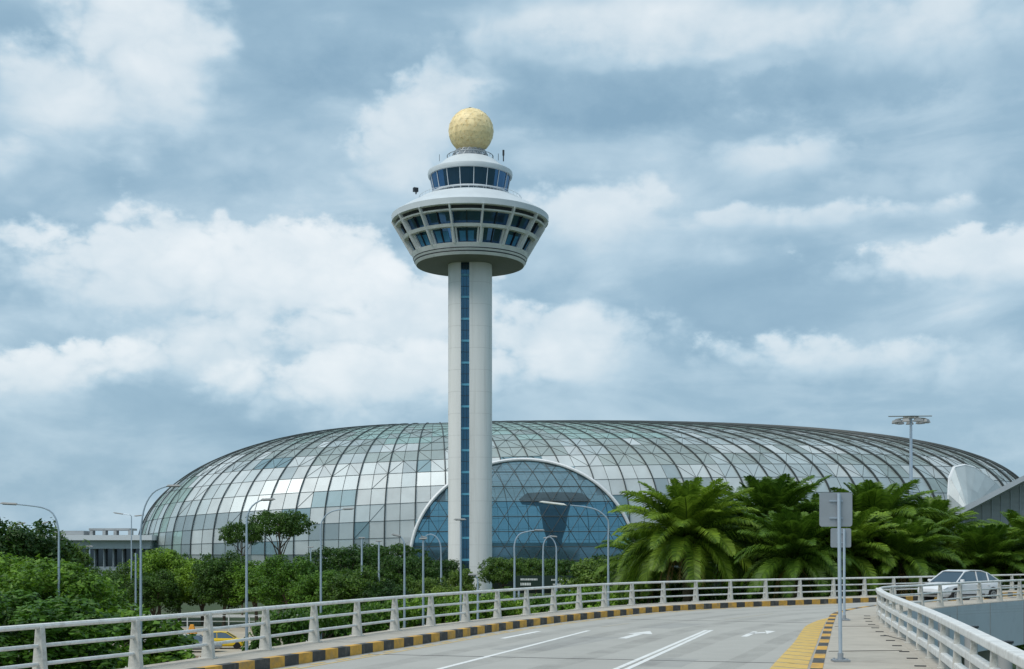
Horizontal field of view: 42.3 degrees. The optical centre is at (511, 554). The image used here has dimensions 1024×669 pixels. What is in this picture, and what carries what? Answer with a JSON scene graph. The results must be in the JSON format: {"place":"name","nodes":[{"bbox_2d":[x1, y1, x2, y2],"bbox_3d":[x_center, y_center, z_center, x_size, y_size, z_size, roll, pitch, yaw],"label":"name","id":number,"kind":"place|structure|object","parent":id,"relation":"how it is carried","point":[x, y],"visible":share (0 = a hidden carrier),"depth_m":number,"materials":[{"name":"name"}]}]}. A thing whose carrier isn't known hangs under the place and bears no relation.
{"place":"outdoors","nodes":[
{"label":"outdoors","id":0,"kind":"place"},
{"bbox_2d":[144,614,297,617],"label":"service road","id":1,"kind":"structure","parent":0,"point":[227,616],"depth_m":174.10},
{"bbox_2d":[113,627,402,655],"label":"yard","id":2,"kind":"structure","parent":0,"point":[238,632],"depth_m":131.72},
{"bbox_2d":[184,634,221,649],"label":"parked car","id":3,"kind":"object","parent":2,"relation":"on","point":[199,637],"visible":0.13,"depth_m":110.22,"materials":[{"name":"silver metal"}]},
{"bbox_2d":[167,615,282,630],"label":"yard fence","id":4,"kind":"object","parent":2,"relation":"on","point":[228,621],"visible":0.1,"depth_m":140.97,"materials":[{"name":"metal"}]},
{"bbox_2d":[213,631,248,648],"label":"parked car","id":5,"kind":"object","parent":2,"relation":"on","point":[222,635],"visible":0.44,"depth_m":114.14,"materials":[{"name":"yellow metal"}]},
{"bbox_2d":[391,534,405,627],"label":"street lamp","id":6,"kind":"object","parent":2,"relation":"on","point":[404,600],"visible":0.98,"depth_m":87.95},
{"bbox_2d":[391,107,548,593],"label":"control tower","id":7,"kind":"structure","parent":0,"point":[470,226],"depth_m":226.27,"materials":[{"name":"concrete"}]},
{"bbox_2d":[0,0,1023,534],"label":"sky","id":8,"kind":"structure","parent":0,"point":[803,213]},
{"bbox_2d":[120,590,1023,668],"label":"pavement","id":9,"kind":"structure","parent":0,"point":[289,648],"depth_m":32.72,"materials":[{"name":"concrete"}]},
{"bbox_2d":[0,574,1023,668],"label":"guard railing","id":10,"kind":"object","parent":9,"relation":"on","point":[135,653],"visible":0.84,"depth_m":30.63,"materials":[{"name":"metal"}]},
{"bbox_2d":[133,593,1023,668],"bbox_3d":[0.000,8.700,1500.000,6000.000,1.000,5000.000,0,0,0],"label":"ground","id":11,"kind":"structure","parent":0,"point":[196,608],"depth_m":190.82,"materials":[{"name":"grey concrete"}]},
{"bbox_2d":[0,552,47,624],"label":"broadleaf tree","id":12,"kind":"object","parent":11,"relation":"on","point":[9,562],"visible":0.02,"depth_m":76.86,"materials":[{"name":"green plant"}]},
{"bbox_2d":[0,502,59,595],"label":"street lamp","id":13,"kind":"object","parent":11,"relation":"on","point":[5,503],"visible":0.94,"depth_m":71.96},
{"bbox_2d":[0,517,80,575],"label":"broadleaf tree","id":14,"kind":"object","parent":11,"relation":"on","point":[20,537],"visible":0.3,"depth_m":98.76,"materials":[{"name":"green plant"}]},
{"bbox_2d":[5,521,97,573],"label":"broadleaf tree","id":15,"kind":"object","parent":11,"relation":"on","point":[78,553],"visible":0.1,"depth_m":103.36,"materials":[{"name":"green plant"}]},
{"bbox_2d":[0,557,123,643],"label":"broadleaf tree","id":16,"kind":"object","parent":11,"relation":"on","point":[28,578],"visible":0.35,"depth_m":72.76,"materials":[{"name":"green plant"}]},
{"bbox_2d":[0,589,126,668],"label":"broadleaf tree","id":17,"kind":"object","parent":11,"relation":"on","point":[36,610],"visible":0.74,"depth_m":59.21,"materials":[{"name":"green plant"}]},
{"bbox_2d":[41,570,134,647],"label":"broadleaf tree","id":18,"kind":"object","parent":11,"relation":"on","point":[125,601],"visible":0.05,"depth_m":80.21,"materials":[{"name":"green plant"}]},
{"bbox_2d":[45,528,156,575],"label":"terminal building","id":19,"kind":"structure","parent":11,"relation":"on","point":[107,551],"depth_m":299.61,"materials":[{"name":"paint"}]},
{"bbox_2d":[15,600,198,668],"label":"garden shrub","id":20,"kind":"object","parent":11,"relation":"on","point":[157,642],"visible":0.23,"depth_m":71.60,"materials":[{"name":"green plant"}]},
{"bbox_2d":[90,566,128,607],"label":"broadleaf tree","id":21,"kind":"object","parent":11,"relation":"on","point":[117,576],"visible":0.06,"depth_m":149.62,"materials":[{"name":"green plant"}]},
{"bbox_2d":[103,562,134,606],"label":"broadleaf tree","id":22,"kind":"object","parent":11,"relation":"on","point":[123,569],"visible":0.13,"depth_m":160.70,"materials":[{"name":"green plant"}]},
{"bbox_2d":[113,512,141,609],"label":"street lamp","id":23,"kind":"object","parent":11,"relation":"on","point":[131,540],"visible":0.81,"depth_m":149.94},
{"bbox_2d":[135,553,136,609],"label":"street lamp","id":24,"kind":"object","parent":11,"relation":"on","point":[135,580],"visible":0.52,"depth_m":84.95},
{"bbox_2d":[124,569,182,614],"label":"broadleaf tree","id":25,"kind":"object","parent":11,"relation":"on","point":[155,587],"visible":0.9,"depth_m":148.82,"materials":[{"name":"green plant"}]},
{"bbox_2d":[126,547,188,614],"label":"broadleaf tree","id":26,"kind":"object","parent":11,"relation":"on","point":[155,561],"visible":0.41,"depth_m":156.47,"materials":[{"name":"green plant"}]},
{"bbox_2d":[139,485,181,639],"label":"street lamp","id":27,"kind":"object","parent":11,"relation":"on","point":[140,596],"visible":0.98,"depth_m":69.96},
{"bbox_2d":[173,558,219,624],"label":"broadleaf tree","id":28,"kind":"object","parent":11,"relation":"on","point":[187,598],"visible":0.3,"depth_m":152.60,"materials":[{"name":"green plant"}]},
{"bbox_2d":[185,550,262,625],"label":"broadleaf tree","id":29,"kind":"object","parent":11,"relation":"on","point":[210,588],"visible":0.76,"depth_m":147.93,"materials":[{"name":"green plant"}]},
{"bbox_2d":[218,520,263,614],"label":"rain tree","id":30,"kind":"object","parent":11,"relation":"on","point":[233,532],"visible":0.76,"depth_m":177.07,"materials":[{"name":"green plant"}]},
{"bbox_2d":[219,560,291,626],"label":"broadleaf tree","id":31,"kind":"object","parent":11,"relation":"on","point":[240,585],"visible":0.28,"depth_m":146.31,"materials":[{"name":"green plant"}]},
{"bbox_2d":[245,498,275,650],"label":"street lamp","id":32,"kind":"object","parent":11,"relation":"on","point":[246,577],"visible":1,"depth_m":69.95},
{"bbox_2d":[241,607,309,650],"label":"garden shrub","id":33,"kind":"object","parent":11,"relation":"on","point":[285,627],"visible":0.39,"depth_m":81.13,"materials":[{"name":"green plant"}]},
{"bbox_2d":[239,509,317,613],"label":"rain tree","id":34,"kind":"object","parent":11,"relation":"on","point":[286,524],"visible":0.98,"depth_m":170.16,"materials":[{"name":"green plant"}]},
{"bbox_2d":[248,554,319,612],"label":"broadleaf tree","id":35,"kind":"object","parent":11,"relation":"on","point":[276,586],"visible":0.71,"depth_m":138.43,"materials":[{"name":"green plant"}]},
{"bbox_2d":[283,605,351,644],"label":"garden shrub","id":36,"kind":"object","parent":11,"relation":"on","point":[331,622],"visible":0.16,"depth_m":85.48,"materials":[{"name":"green plant"}]},
{"bbox_2d":[287,569,349,613],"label":"broadleaf tree","id":37,"kind":"object","parent":11,"relation":"on","point":[307,589],"visible":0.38,"depth_m":130.53,"materials":[{"name":"green plant"}]},
{"bbox_2d":[320,508,353,639],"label":"street lamp","id":38,"kind":"object","parent":11,"relation":"on","point":[321,558],"visible":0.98,"depth_m":84.95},
{"bbox_2d":[304,545,384,576],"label":"spreading tree","id":39,"kind":"object","parent":11,"relation":"on","point":[348,558],"visible":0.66,"depth_m":186.79,"materials":[{"name":"green plant"}]},
{"bbox_2d":[313,565,385,612],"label":"broadleaf tree","id":40,"kind":"object","parent":11,"relation":"on","point":[352,589],"visible":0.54,"depth_m":128.16,"materials":[{"name":"green plant"}]},
{"bbox_2d":[331,599,385,634],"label":"garden shrub","id":41,"kind":"object","parent":11,"relation":"on","point":[348,608],"visible":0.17,"depth_m":89.38,"materials":[{"name":"green plant"}]},
{"bbox_2d":[337,542,429,569],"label":"spreading tree","id":42,"kind":"object","parent":11,"relation":"on","point":[397,549],"visible":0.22,"depth_m":198.34,"materials":[{"name":"green plant"}]},
{"bbox_2d":[356,579,414,604],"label":"broadleaf tree","id":43,"kind":"object","parent":11,"relation":"on","point":[382,590],"visible":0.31,"depth_m":127.04,"materials":[{"name":"green plant"}]},
{"bbox_2d":[361,599,415,632],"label":"garden shrub","id":44,"kind":"object","parent":11,"relation":"on","point":[386,615],"visible":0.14,"depth_m":93.14,"materials":[{"name":"green plant"}]},
{"bbox_2d":[368,554,443,585],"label":"spreading tree","id":45,"kind":"object","parent":11,"relation":"on","point":[393,568],"visible":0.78,"depth_m":182.78,"materials":[{"name":"green plant"}]},
{"bbox_2d":[383,597,441,629],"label":"garden shrub","id":46,"kind":"object","parent":11,"relation":"on","point":[417,612],"visible":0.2,"depth_m":94.75,"materials":[{"name":"green plant"}]},
{"bbox_2d":[395,575,430,594],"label":"broadleaf tree","id":47,"kind":"object","parent":11,"relation":"on","point":[411,583],"visible":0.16,"depth_m":149.11,"materials":[{"name":"green plant"}]},
{"bbox_2d":[419,538,426,625],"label":"street lamp","id":48,"kind":"object","parent":11,"relation":"on","point":[422,539],"visible":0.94,"depth_m":89.94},
{"bbox_2d":[402,596,456,625],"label":"garden shrub","id":49,"kind":"object","parent":11,"relation":"on","point":[441,611],"visible":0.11,"depth_m":96.99,"materials":[{"name":"green plant"}]},
{"bbox_2d":[410,577,452,599],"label":"conical bush","id":50,"kind":"object","parent":11,"relation":"on","point":[430,584],"visible":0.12,"depth_m":129.47,"materials":[{"name":"green plant"}]},
{"bbox_2d":[427,558,466,582],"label":"spreading tree","id":51,"kind":"object","parent":11,"relation":"on","point":[448,566],"visible":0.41,"depth_m":213.37,"materials":[{"name":"green plant"}]},
{"bbox_2d":[430,585,463,619],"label":"conical bush","id":52,"kind":"object","parent":11,"relation":"on","point":[440,590],"visible":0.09,"depth_m":117.49,"materials":[{"name":"green plant"}]},
{"bbox_2d":[454,518,465,620],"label":"street lamp","id":53,"kind":"object","parent":11,"relation":"on","point":[460,519],"visible":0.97,"depth_m":89.94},
{"bbox_2d":[445,568,480,595],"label":"conical bush","id":54,"kind":"object","parent":11,"relation":"on","point":[467,582],"visible":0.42,"depth_m":134.46,"materials":[{"name":"green plant"}]},
{"bbox_2d":[436,594,490,623],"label":"garden shrub","id":55,"kind":"object","parent":11,"relation":"on","point":[457,617],"visible":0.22,"depth_m":97.15,"materials":[{"name":"green plant"}]},
{"bbox_2d":[469,592,514,619],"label":"garden shrub","id":56,"kind":"object","parent":11,"relation":"on","point":[505,604],"visible":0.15,"depth_m":99.27,"materials":[{"name":"green plant"}]},
{"bbox_2d":[476,586,521,605],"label":"broadleaf tree","id":57,"kind":"object","parent":11,"relation":"on","point":[509,593],"visible":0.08,"depth_m":139.50,"materials":[{"name":"green plant"}]},
{"bbox_2d":[477,556,529,588],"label":"spreading tree","id":58,"kind":"object","parent":11,"relation":"on","point":[501,573],"visible":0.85,"depth_m":203.45,"materials":[{"name":"green plant"}]},
{"bbox_2d":[487,595,538,616],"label":"garden shrub","id":59,"kind":"object","parent":11,"relation":"on","point":[517,603],"visible":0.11,"depth_m":101.28,"materials":[{"name":"green plant"}]},
{"bbox_2d":[513,529,543,600],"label":"street lamp","id":60,"kind":"object","parent":11,"relation":"on","point":[514,584],"visible":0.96,"depth_m":119.95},
{"bbox_2d":[511,556,554,595],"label":"spreading tree","id":61,"kind":"object","parent":11,"relation":"on","point":[535,564],"visible":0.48,"depth_m":208.16,"materials":[{"name":"green plant"}]},
{"bbox_2d":[521,592,564,612],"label":"garden shrub","id":62,"kind":"object","parent":11,"relation":"on","point":[537,601],"visible":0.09,"depth_m":103.13,"materials":[{"name":"green plant"}]},
{"bbox_2d":[516,576,572,597],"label":"direction sign","id":63,"kind":"object","parent":11,"relation":"on","point":[527,581],"visible":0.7,"depth_m":149.94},
{"bbox_2d":[542,535,556,595],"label":"street lamp","id":64,"kind":"object","parent":11,"relation":"on","point":[543,564],"visible":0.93,"depth_m":104.94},
{"bbox_2d":[541,558,579,589],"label":"spreading tree","id":65,"kind":"object","parent":11,"relation":"on","point":[563,567],"visible":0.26,"depth_m":203.14,"materials":[{"name":"green plant"}]},
{"bbox_2d":[543,588,582,611],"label":"garden shrub","id":66,"kind":"object","parent":11,"relation":"on","point":[560,599],"visible":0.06,"depth_m":99.41,"materials":[{"name":"green plant"}]},
{"bbox_2d":[540,501,609,605],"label":"street lamp","id":67,"kind":"object","parent":11,"relation":"on","point":[608,561],"visible":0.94,"depth_m":79.96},
{"bbox_2d":[564,585,613,609],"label":"garden shrub","id":68,"kind":"object","parent":11,"relation":"on","point":[586,597],"visible":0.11,"depth_m":95.54,"materials":[{"name":"green plant"}]},
{"bbox_2d":[556,557,624,593],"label":"conical bush","id":69,"kind":"object","parent":11,"relation":"on","point":[585,573],"visible":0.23,"depth_m":118.93,"materials":[{"name":"green plant"}]},
{"bbox_2d":[579,553,631,570],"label":"spreading tree","id":70,"kind":"object","parent":11,"relation":"on","point":[596,556],"visible":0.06,"depth_m":178.26,"materials":[{"name":"green plant"}]},
{"bbox_2d":[587,585,628,607],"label":"garden shrub","id":71,"kind":"object","parent":11,"relation":"on","point":[617,602],"visible":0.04,"depth_m":88.83,"materials":[{"name":"green plant"}]},
{"bbox_2d":[592,528,699,603],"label":"palm tree","id":72,"kind":"object","parent":11,"relation":"on","point":[625,567],"visible":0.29,"depth_m":85.00,"materials":[{"name":"green plant"}]},
{"bbox_2d":[626,585,675,603],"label":"garden shrub","id":73,"kind":"object","parent":11,"relation":"on","point":[638,601],"visible":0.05,"depth_m":86.44,"materials":[{"name":"green plant"}]},
{"bbox_2d":[654,583,717,602],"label":"garden shrub","id":74,"kind":"object","parent":11,"relation":"on","point":[678,592],"visible":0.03,"depth_m":85.22,"materials":[{"name":"green plant"}]},
{"bbox_2d":[608,476,773,601],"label":"palm tree","id":75,"kind":"object","parent":11,"relation":"on","point":[689,527],"visible":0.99,"depth_m":78.53,"materials":[{"name":"green plant"}]},
{"bbox_2d":[693,583,740,600],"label":"garden shrub","id":76,"kind":"object","parent":11,"relation":"on","point":[709,591],"visible":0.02,"depth_m":85.30,"materials":[{"name":"green plant"}]},
{"bbox_2d":[673,514,764,588],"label":"palm tree","id":77,"kind":"object","parent":11,"relation":"on","point":[740,576],"visible":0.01,"depth_m":92.88,"materials":[{"name":"green plant"}]},
{"bbox_2d":[720,583,781,599],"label":"garden shrub","id":78,"kind":"object","parent":11,"relation":"on","point":[744,596],"visible":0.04,"depth_m":82.86,"materials":[{"name":"green plant"}]},
{"bbox_2d":[705,473,831,585],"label":"palm tree","id":79,"kind":"object","parent":11,"relation":"on","point":[767,494],"visible":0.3,"depth_m":82.33,"materials":[{"name":"green plant"}]},
{"bbox_2d":[732,508,861,598],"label":"palm tree","id":80,"kind":"object","parent":11,"relation":"on","point":[796,534],"visible":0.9,"depth_m":74.81,"materials":[{"name":"green plant"}]},
{"bbox_2d":[799,507,916,596],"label":"palm tree","id":81,"kind":"object","parent":11,"relation":"on","point":[862,522],"visible":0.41,"depth_m":76.31,"materials":[{"name":"green plant"}]},
{"bbox_2d":[812,479,960,581],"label":"palm tree","id":82,"kind":"object","parent":11,"relation":"on","point":[867,493],"visible":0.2,"depth_m":82.09,"materials":[{"name":"green plant"}]},
{"bbox_2d":[835,516,965,594],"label":"palm tree","id":83,"kind":"object","parent":11,"relation":"on","point":[910,546],"visible":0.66,"depth_m":76.60,"materials":[{"name":"green plant"}]},
{"bbox_2d":[888,415,931,579],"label":"mast light","id":84,"kind":"object","parent":11,"relation":"on","point":[910,421],"visible":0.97,"depth_m":169.82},
{"bbox_2d":[895,495,990,581],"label":"palm tree","id":85,"kind":"object","parent":11,"relation":"on","point":[939,503],"visible":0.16,"depth_m":84.43,"materials":[{"name":"green plant"}]},
{"bbox_2d":[918,523,1023,589],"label":"palm tree","id":86,"kind":"object","parent":11,"relation":"on","point":[986,548],"visible":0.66,"depth_m":78.78,"materials":[{"name":"green plant"}]},
{"bbox_2d":[955,476,1023,584],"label":"sloped roof building","id":87,"kind":"structure","parent":11,"relation":"on","point":[993,504],"depth_m":150.00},
{"bbox_2d":[987,509,1023,581],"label":"palm tree","id":88,"kind":"object","parent":11,"relation":"on","point":[1010,514],"visible":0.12,"depth_m":85.27,"materials":[{"name":"green plant"}]},
{"bbox_2d":[1002,516,1023,589],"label":"palm tree","id":89,"kind":"object","parent":11,"relation":"on","point":[1019,522],"visible":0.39,"depth_m":79.31,"materials":[{"name":"green plant"}]},
{"bbox_2d":[138,420,1019,592],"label":"glass dome building","id":90,"kind":"structure","parent":0,"point":[385,481],"depth_m":288.15,"materials":[{"name":"glass"}]},
{"bbox_2d":[519,492,589,500],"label":"funnel structure","id":91,"kind":"object","parent":90,"relation":"in","point":[543,496],"visible":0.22,"depth_m":292.54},
{"bbox_2d":[947,464,999,509],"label":"canopy","id":92,"kind":"object","parent":90,"relation":"attached to","point":[968,484],"visible":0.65,"depth_m":269.39,"materials":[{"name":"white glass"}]},
{"bbox_2d":[274,596,1023,668],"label":"road","id":93,"kind":"structure","parent":0,"point":[726,644],"depth_m":32.03,"materials":[{"name":"asphalt"}]},
{"bbox_2d":[284,604,827,668],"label":"yellow markings","id":94,"kind":"object","parent":93,"relation":"on","point":[812,628],"visible":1,"depth_m":30.95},
{"bbox_2d":[377,618,800,663],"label":"expansion joints","id":95,"kind":"object","parent":93,"relation":"on","point":[612,659],"visible":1,"depth_m":28.25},
{"bbox_2d":[495,623,701,666],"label":"asphalt patches","id":96,"kind":"object","parent":93,"relation":"on","point":[568,641],"visible":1,"depth_m":32.02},
{"bbox_2d":[437,630,774,668],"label":"lane markings","id":97,"kind":"object","parent":93,"relation":"on","point":[658,650],"visible":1,"depth_m":31.98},
{"bbox_2d":[189,592,1023,668],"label":"kerb","id":98,"kind":"structure","parent":93,"relation":"on","point":[279,661],"depth_m":35.65,"materials":[{"name":"concrete"}]},
{"bbox_2d":[810,597,1016,668],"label":"kerb","id":99,"kind":"structure","parent":93,"relation":"on","point":[819,657],"depth_m":30.37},
{"bbox_2d":[917,570,998,600],"bbox_3d":[20.912,1.467,61.890,4.490,1.528,1.980,0,0,-35],"label":"car","id":100,"kind":"object","parent":93,"relation":"on","point":[946,576],"visible":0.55,"depth_m":61.30,"materials":[{"name":"silver metal"}]},
{"bbox_2d":[823,597,1023,668],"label":"pavement","id":101,"kind":"structure","parent":0,"point":[860,636],"depth_m":29.18,"materials":[{"name":"concrete"}]},
{"bbox_2d":[819,493,851,661],"bbox_3d":[6.088,0.416,24.800,0.616,3.168,0.300,0,0,0],"label":"road sign","id":102,"kind":"object","parent":101,"relation":"on","point":[835,509],"visible":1,"depth_m":24.86,"materials":[{"name":"metal"}]},
{"bbox_2d":[831,528,850,620],"bbox_3d":[10.026,0.597,40.260,0.623,2.805,0.300,0,0,0],"label":"road sign","id":103,"kind":"object","parent":101,"relation":"on","point":[845,537],"visible":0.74,"depth_m":40.25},
{"bbox_2d":[864,618,925,666],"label":"drain slots","id":104,"kind":"object","parent":101,"relation":"on","point":[894,645],"visible":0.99,"depth_m":30.72,"materials":[{"name":"black plastic"}]},
{"bbox_2d":[875,588,1023,668],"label":"guard railing","id":105,"kind":"object","parent":101,"relation":"on","point":[996,647],"visible":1,"depth_m":23.23,"materials":[{"name":"paint"}]},
{"bbox_2d":[879,579,1023,606],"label":"guard railing","id":106,"kind":"object","parent":101,"relation":"on","point":[960,598],"visible":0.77,"depth_m":52.48,"materials":[{"name":"metal"}]},
{"bbox_2d":[964,626,978,668],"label":"round column","id":107,"kind":"structure","parent":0,"point":[966,645],"depth_m":41.88,"materials":[{"name":"concrete"}]},
{"bbox_2d":[961,650,989,668],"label":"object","id":108,"kind":"structure","parent":0,"point":[985,654],"depth_m":56.50,"materials":[{"name":"concrete"}]},
{"bbox_2d":[998,640,1013,668],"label":"round column","id":109,"kind":"structure","parent":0,"point":[1003,663],"depth_m":34.82,"materials":[{"name":"concrete"}]},
{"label":"bridge slab","id":110,"kind":"structure","parent":0,"visible":0},
{"bbox_2d":[890,600,1023,656],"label":"bridge girder","id":111,"kind":"object","parent":110,"relation":"attached to","point":[1001,620],"visible":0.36,"depth_m":54.96,"materials":[{"name":"paint"}]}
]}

